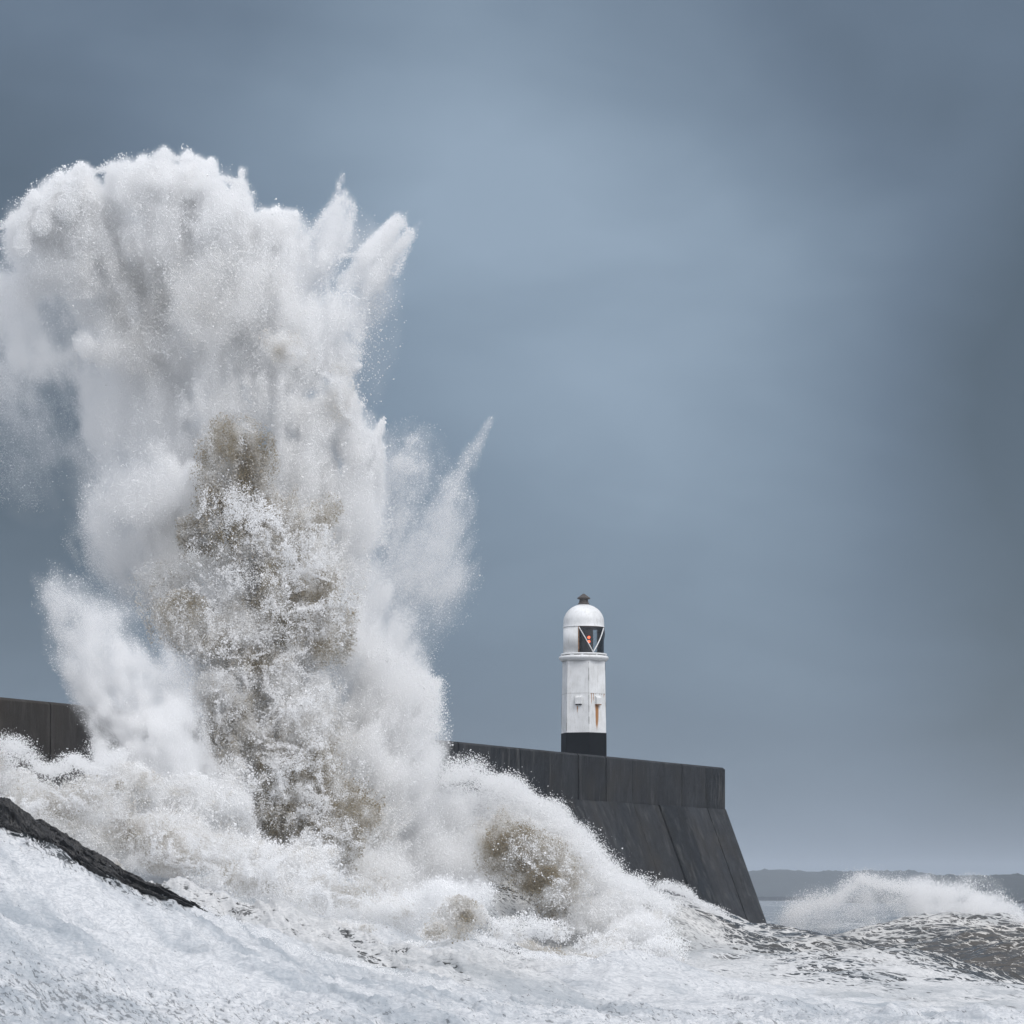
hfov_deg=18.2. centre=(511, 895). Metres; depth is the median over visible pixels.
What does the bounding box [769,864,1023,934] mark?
sea spray
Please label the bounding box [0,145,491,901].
sea spray
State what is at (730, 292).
sky
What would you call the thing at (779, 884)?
hills
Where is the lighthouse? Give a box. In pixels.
[559,594,608,755]
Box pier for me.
[0,697,766,923]
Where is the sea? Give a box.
[0,825,1023,1023]
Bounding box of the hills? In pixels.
[748,868,942,899]
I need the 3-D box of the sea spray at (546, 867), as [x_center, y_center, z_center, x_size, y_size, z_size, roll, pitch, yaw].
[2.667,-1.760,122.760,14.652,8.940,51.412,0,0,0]
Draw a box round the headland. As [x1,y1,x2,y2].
[844,873,1023,902]
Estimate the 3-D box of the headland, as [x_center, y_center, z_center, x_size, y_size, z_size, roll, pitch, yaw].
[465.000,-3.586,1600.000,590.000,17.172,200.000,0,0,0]
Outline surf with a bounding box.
[0,727,502,985]
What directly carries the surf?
on the sea
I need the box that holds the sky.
[0,0,1023,875]
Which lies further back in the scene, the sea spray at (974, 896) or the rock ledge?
the sea spray at (974, 896)
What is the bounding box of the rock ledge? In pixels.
[0,797,205,910]
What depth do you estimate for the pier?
164.79 m
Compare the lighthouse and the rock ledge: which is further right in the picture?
the lighthouse
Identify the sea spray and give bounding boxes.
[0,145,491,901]
[404,749,733,968]
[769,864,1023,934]

